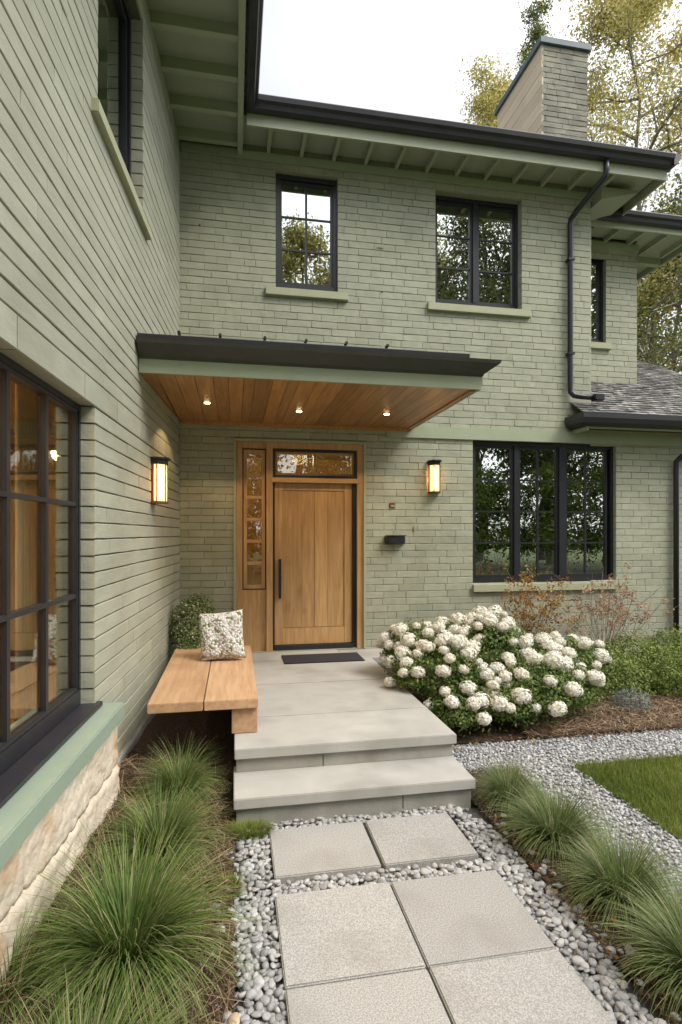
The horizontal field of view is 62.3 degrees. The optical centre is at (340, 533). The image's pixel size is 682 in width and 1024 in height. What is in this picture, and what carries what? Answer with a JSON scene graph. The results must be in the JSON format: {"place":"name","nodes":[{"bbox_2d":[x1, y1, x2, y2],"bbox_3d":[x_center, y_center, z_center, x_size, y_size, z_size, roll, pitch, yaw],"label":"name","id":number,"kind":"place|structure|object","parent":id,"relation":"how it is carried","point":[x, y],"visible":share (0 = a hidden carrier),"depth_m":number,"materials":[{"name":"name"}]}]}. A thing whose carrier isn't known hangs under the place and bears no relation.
{"place":"outdoors","nodes":[
{"label":"outdoors","id":0,"kind":"place"},
{"bbox_2d":[0,707,237,1023],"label":"mulch ground","id":1,"kind":"structure","parent":0,"point":[214,728],"depth_m":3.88,"materials":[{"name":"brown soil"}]},
{"bbox_2d":[0,895,101,1023],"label":"fountain grass","id":2,"kind":"object","parent":1,"relation":"on","point":[16,957],"depth_m":2.10,"materials":[{"name":"green plant"}]},
{"bbox_2d":[2,946,220,1023],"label":"fountain grass","id":3,"kind":"object","parent":1,"relation":"on","point":[80,1019],"depth_m":1.88,"materials":[{"name":"green plant"}]},
{"bbox_2d":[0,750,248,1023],"bbox_3d":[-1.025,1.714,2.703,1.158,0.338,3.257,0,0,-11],"label":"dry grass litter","id":4,"kind":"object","parent":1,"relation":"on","point":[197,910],"visible":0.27,"depth_m":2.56,"materials":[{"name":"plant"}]},
{"bbox_2d":[0,809,271,1023],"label":"fountain grass","id":5,"kind":"object","parent":1,"relation":"on","point":[140,923],"depth_m":2.26,"materials":[{"name":"green plant"}]},
{"bbox_2d":[80,767,234,890],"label":"fountain grass","id":6,"kind":"object","parent":1,"relation":"on","point":[151,823],"depth_m":3.08,"materials":[{"name":"green plant"}]},
{"bbox_2d":[118,733,233,812],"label":"fountain grass","id":7,"kind":"object","parent":1,"relation":"on","point":[169,778],"depth_m":3.76,"materials":[{"name":"green plant"}]},
{"bbox_2d":[168,591,216,654],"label":"flowering shrub","id":8,"kind":"object","parent":1,"relation":"on","point":[192,608],"visible":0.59,"depth_m":6.14,"materials":[{"name":"green plant"}]},
{"bbox_2d":[147,645,257,733],"bbox_3d":[-1.190,1.518,5.103,0.787,0.585,2.030,0,0,-11],"label":"timber bench","id":9,"kind":"object","parent":1,"relation":"on","point":[190,681],"visible":0.91,"depth_m":4.45,"materials":[{"name":"brown wood"}]},
{"bbox_2d":[198,609,245,660],"bbox_3d":[-1.158,0.993,5.480,0.430,0.470,0.186,-5,-14,-5],"label":"cushion","id":10,"kind":"object","parent":9,"relation":"on","point":[221,635],"visible":1,"depth_m":5.41,"materials":[{"name":"fabric"}]},
{"bbox_2d":[209,870,246,897],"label":"small plant","id":11,"kind":"object","parent":1,"relation":"on","point":[237,882],"visible":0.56,"depth_m":2.92,"materials":[{"name":"green plant"}]},
{"bbox_2d":[227,1012,239,1023],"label":"round stone","id":12,"kind":"object","parent":1,"relation":"on","point":[235,1016],"visible":1,"depth_m":2.08,"materials":[{"name":"beige stone"}]},
{"bbox_2d":[211,804,680,1023],"bbox_3d":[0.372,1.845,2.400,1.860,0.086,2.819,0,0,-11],"label":"river pebbles","id":13,"kind":"object","parent":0,"point":[579,951],"visible":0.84,"depth_m":2.76,"materials":[{"name":"grey gravel"}]},
{"bbox_2d":[218,813,277,841],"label":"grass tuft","id":14,"kind":"object","parent":13,"relation":"on","point":[242,829],"visible":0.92,"depth_m":3.46,"materials":[{"name":"green plant"}]},
{"bbox_2d":[269,821,380,883],"bbox_3d":[-0.111,1.865,3.297,0.587,0.070,0.490,0,0,-11],"label":"concrete paver","id":15,"kind":"object","parent":13,"relation":"on","point":[311,852],"visible":0.76,"depth_m":3.24,"materials":[{"name":"grey concrete"}]},
{"bbox_2d":[275,882,425,990],"bbox_3d":[0.013,1.864,2.618,0.597,0.072,0.590,0,0,-11],"label":"concrete paver","id":16,"kind":"object","parent":13,"relation":"on","point":[328,936],"visible":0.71,"depth_m":2.56,"materials":[{"name":"grey concrete"}]},
{"bbox_2d":[285,969,450,1023],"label":"concrete paver","id":17,"kind":"object","parent":13,"relation":"on","point":[410,997],"visible":0.96,"depth_m":2.20,"materials":[{"name":"grey concrete"}]},
{"bbox_2d":[365,813,477,870],"bbox_3d":[0.469,1.864,3.406,0.554,0.072,0.490,0,0,-11],"label":"concrete paver","id":18,"kind":"object","parent":13,"relation":"on","point":[424,841],"visible":0.73,"depth_m":3.35,"materials":[{"name":"grey concrete"}]},
{"bbox_2d":[391,870,555,972],"bbox_3d":[0.607,1.865,2.730,0.594,0.070,0.590,0,0,-11],"label":"concrete paver","id":19,"kind":"object","parent":13,"relation":"on","point":[465,917],"visible":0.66,"depth_m":2.67,"materials":[{"name":"grey concrete"}]},
{"bbox_2d":[429,949,614,1023],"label":"concrete paver","id":20,"kind":"object","parent":13,"relation":"on","point":[545,987],"visible":0.87,"depth_m":2.25,"materials":[{"name":"grey concrete"}]},
{"bbox_2d":[234,727,673,827],"bbox_3d":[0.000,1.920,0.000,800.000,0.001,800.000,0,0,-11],"label":"ground","id":21,"kind":"structure","parent":0,"point":[473,805],"depth_m":5.15,"materials":[{"name":"grey gravel"}]},
{"bbox_2d":[0,0,681,979],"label":"brick house","id":22,"kind":"structure","parent":21,"relation":"on","point":[298,342],"depth_m":6.99,"materials":[{"name":"green brick"}]},
{"bbox_2d":[0,352,80,775],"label":"window","id":23,"kind":"structure","parent":22,"relation":"in","point":[40,426],"depth_m":2.98,"materials":[{"name":"glass"}]},
{"bbox_2d":[91,0,151,239],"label":"window","id":24,"kind":"structure","parent":22,"relation":"in","point":[111,111],"depth_m":4.54,"materials":[{"name":"black metal"}]},
{"bbox_2d":[151,456,170,503],"bbox_3d":[-1.699,-0.495,5.335,0.167,0.430,0.236,0,0,-11],"label":"wall lantern","id":25,"kind":"object","parent":22,"relation":"attached to","point":[159,480],"depth_m":5.26,"materials":[{"name":"white glass"}]},
{"bbox_2d":[265,174,347,301],"bbox_3d":[-0.442,-3.779,7.234,1.054,1.579,0.200,0,0,-11],"label":"window","id":26,"kind":"structure","parent":22,"relation":"in","point":[306,207],"depth_m":7.27,"materials":[{"name":"glass"}]},
{"bbox_2d":[275,483,351,644],"bbox_3d":[-0.348,0.393,7.269,1.005,2.065,0.185,0,0,-11],"label":"door","id":27,"kind":"structure","parent":22,"relation":"in","point":[313,522],"depth_m":7.30,"materials":[{"name":"brown wood"}]},
{"bbox_2d":[384,535,406,542],"bbox_3d":[0.715,0.077,7.339,0.286,0.106,0.114,0,0,-11],"label":"letter box","id":28,"kind":"object","parent":22,"relation":"attached to","point":[394,538],"visible":1,"depth_m":7.29,"materials":[{"name":"black metal"}]},
{"bbox_2d":[427,460,441,492],"bbox_3d":[1.244,-0.745,7.421,0.183,0.430,0.159,0,0,-11],"label":"wall lantern","id":29,"kind":"object","parent":22,"relation":"attached to","point":[434,476],"depth_m":7.38,"materials":[{"name":"white glass"}]},
{"bbox_2d":[427,195,530,317],"bbox_3d":[1.853,-3.762,7.698,1.480,1.614,0.260,0,0,-11],"label":"window","id":30,"kind":"structure","parent":22,"relation":"in","point":[476,253],"depth_m":7.74,"materials":[{"name":"glass"}]},
{"bbox_2d":[472,441,618,591],"bbox_3d":[2.829,-0.237,7.857,2.190,2.054,0.210,0,0,-11],"label":"window","id":31,"kind":"structure","parent":22,"relation":"in","point":[549,505],"depth_m":7.89,"materials":[{"name":"glass"}]},
{"bbox_2d":[591,259,611,349],"bbox_3d":[3.856,-3.667,8.972,0.870,1.494,0.220,0,0,-11],"label":"window","id":32,"kind":"structure","parent":22,"relation":"in","point":[597,283],"depth_m":9.06,"materials":[{"name":"black glass"}]},
{"bbox_2d":[234,648,475,826],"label":"porch steps","id":33,"kind":"structure","parent":21,"relation":"on","point":[328,740],"depth_m":4.08,"materials":[{"name":"concrete"}]},
{"bbox_2d":[282,652,364,663],"bbox_3d":[-0.221,1.484,6.716,0.940,0.012,0.440,0,0,-11],"label":"door mat","id":34,"kind":"object","parent":33,"relation":"on","point":[321,658],"depth_m":6.66,"materials":[{"name":"rubber"}]},
{"bbox_2d":[455,46,517,126],"bbox_3d":[6.250,-9.455,24.186,12.286,23.047,12.135,0,0,-30],"label":"birch tree","id":35,"kind":"object","parent":21,"relation":"on","point":[486,102],"visible":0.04,"depth_m":24.21,"materials":[{"name":"yellow plant"}]},
{"bbox_2d":[506,0,645,327],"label":"conifer tree","id":36,"kind":"object","parent":21,"relation":"on","point":[537,30],"visible":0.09,"depth_m":27.63,"materials":[{"name":"green plant"}]},
{"bbox_2d":[485,0,681,372],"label":"birch tree","id":37,"kind":"object","parent":21,"relation":"on","point":[620,20],"visible":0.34,"depth_m":18.40,"materials":[{"name":"yellow plant"}]},
{"bbox_2d":[637,151,681,371],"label":"garden tree","id":38,"kind":"object","parent":21,"relation":"on","point":[669,338],"visible":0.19,"depth_m":13.07,"materials":[{"name":"green plant"}]},
{"bbox_2d":[259,0,681,372],"label":"sky","id":39,"kind":"structure","parent":0,"point":[395,56],"materials":[{"name":"white"}]},
{"bbox_2d":[380,652,681,745],"bbox_3d":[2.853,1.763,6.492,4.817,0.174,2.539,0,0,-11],"label":"bark mulch","id":40,"kind":"object","parent":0,"point":[544,726],"visible":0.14,"depth_m":5.28,"materials":[{"name":"brown wood"}]},
{"bbox_2d":[375,618,518,736],"bbox_3d":[0.944,1.378,5.589,1.066,0.971,1.651,0,0,-37],"label":"hydrangea bush","id":41,"kind":"object","parent":40,"relation":"on","point":[424,661],"visible":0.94,"depth_m":5.28,"materials":[{"name":"white plant"}]},
{"bbox_2d":[431,605,580,686],"bbox_3d":[1.708,1.301,6.154,1.645,1.005,1.210,0,0,30],"label":"hydrangea bush","id":42,"kind":"object","parent":40,"relation":"on","point":[483,628],"visible":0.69,"depth_m":5.96,"materials":[{"name":"white plant"}]},
{"bbox_2d":[470,651,605,730],"bbox_3d":[1.914,1.535,5.432,1.542,0.796,0.951,0,0,-21],"label":"hydrangea bush","id":43,"kind":"object","parent":40,"relation":"on","point":[552,691],"visible":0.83,"depth_m":5.22,"materials":[{"name":"white plant"}]},
{"bbox_2d":[497,560,580,636],"bbox_3d":[2.483,1.023,7.086,1.066,1.418,0.905,0,0,19],"label":"rusty shrub","id":44,"kind":"object","parent":40,"relation":"on","point":[525,615],"visible":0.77,"depth_m":7.13,"materials":[{"name":"brown plant"}]},
{"bbox_2d":[535,631,615,691],"bbox_3d":[2.495,1.443,6.208,1.208,0.769,0.866,0,0,-46],"label":"hydrangea bush","id":45,"kind":"object","parent":40,"relation":"on","point":[596,656],"visible":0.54,"depth_m":5.95,"materials":[{"name":"white plant"}]},
{"bbox_2d":[508,681,681,742],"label":"straw mulch","id":46,"kind":"object","parent":40,"relation":"on","point":[606,720],"visible":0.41,"depth_m":5.45,"materials":[{"name":"brown plant"}]},
{"bbox_2d":[531,563,676,650],"bbox_3d":[3.547,1.059,7.382,1.481,1.349,1.442,0,0,-29],"label":"dried hydrangea","id":47,"kind":"object","parent":40,"relation":"on","point":[619,617],"visible":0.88,"depth_m":7.26,"materials":[{"name":"brown plant"}]},
{"bbox_2d":[582,642,661,699],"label":"shrub","id":48,"kind":"object","parent":40,"relation":"on","point":[634,674],"visible":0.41,"depth_m":6.19,"materials":[{"name":"green plant"}]},
{"bbox_2d":[606,684,653,712],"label":"lavender plant","id":49,"kind":"object","parent":40,"relation":"on","point":[635,700],"visible":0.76,"depth_m":5.80,"materials":[{"name":"grey plant"}]},
{"bbox_2d":[604,628,678,680],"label":"shrub","id":50,"kind":"object","parent":40,"relation":"on","point":[648,651],"visible":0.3,"depth_m":6.84,"materials":[{"name":"green plant"}]},
{"bbox_2d":[634,619,681,668],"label":"shrub","id":51,"kind":"object","parent":40,"relation":"on","point":[677,642],"visible":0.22,"depth_m":7.23,"materials":[{"name":"green plant"}]},
{"bbox_2d":[640,651,681,700],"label":"shrub","id":52,"kind":"object","parent":40,"relation":"on","point":[670,680],"visible":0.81,"depth_m":6.21,"materials":[{"name":"green plant"}]},
{"bbox_2d":[452,728,681,772],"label":"gravel path","id":53,"kind":"structure","parent":0,"point":[503,744],"depth_m":4.85,"materials":[{"name":"grey gravel"}]},
{"bbox_2d":[452,727,681,907],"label":"crushed gravel","id":54,"kind":"structure","parent":53,"relation":"on","point":[675,735],"depth_m":4.60,"materials":[{"name":"grey gravel"}]},
{"bbox_2d":[468,765,681,1023],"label":"mulch strip","id":55,"kind":"object","parent":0,"point":[589,917],"visible":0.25,"depth_m":2.86,"materials":[{"name":"brown wood"}]},
{"bbox_2d":[467,749,557,820],"bbox_3d":[1.153,1.656,3.831,0.662,0.368,0.702,0,0,-41],"label":"sedge clump","id":56,"kind":"object","parent":55,"relation":"on","point":[501,789],"visible":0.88,"depth_m":3.82,"materials":[{"name":"green plant"}]},
{"bbox_2d":[482,763,638,881],"bbox_3d":[1.249,1.629,3.331,0.923,0.423,0.870,0,0,-11],"label":"sedge clump","id":57,"kind":"object","parent":55,"relation":"on","point":[543,822],"visible":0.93,"depth_m":3.31,"materials":[{"name":"green plant"}]},
{"bbox_2d":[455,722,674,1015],"bbox_3d":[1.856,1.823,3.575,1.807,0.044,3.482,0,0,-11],"label":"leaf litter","id":58,"kind":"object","parent":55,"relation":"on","point":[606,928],"visible":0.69,"depth_m":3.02,"materials":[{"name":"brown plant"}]},
{"bbox_2d":[538,809,681,945],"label":"sedge clump","id":59,"kind":"object","parent":55,"relation":"on","point":[605,871],"visible":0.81,"depth_m":2.80,"materials":[{"name":"green plant"}]},
{"bbox_2d":[583,853,681,1023],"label":"sedge clump","id":60,"kind":"object","parent":55,"relation":"on","point":[667,949],"visible":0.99,"depth_m":2.36,"materials":[{"name":"green plant"}]},
{"bbox_2d":[526,767,681,904],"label":"gravel border","id":61,"kind":"object","parent":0,"point":[646,825],"visible":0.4,"depth_m":3.67,"materials":[{"name":"stone"}]},
{"bbox_2d":[569,751,681,839],"bbox_3d":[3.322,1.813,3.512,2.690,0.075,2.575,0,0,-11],"label":"lawn grass","id":62,"kind":"structure","parent":0,"point":[640,773],"depth_m":4.15,"materials":[{"name":"green plant"}]}
]}

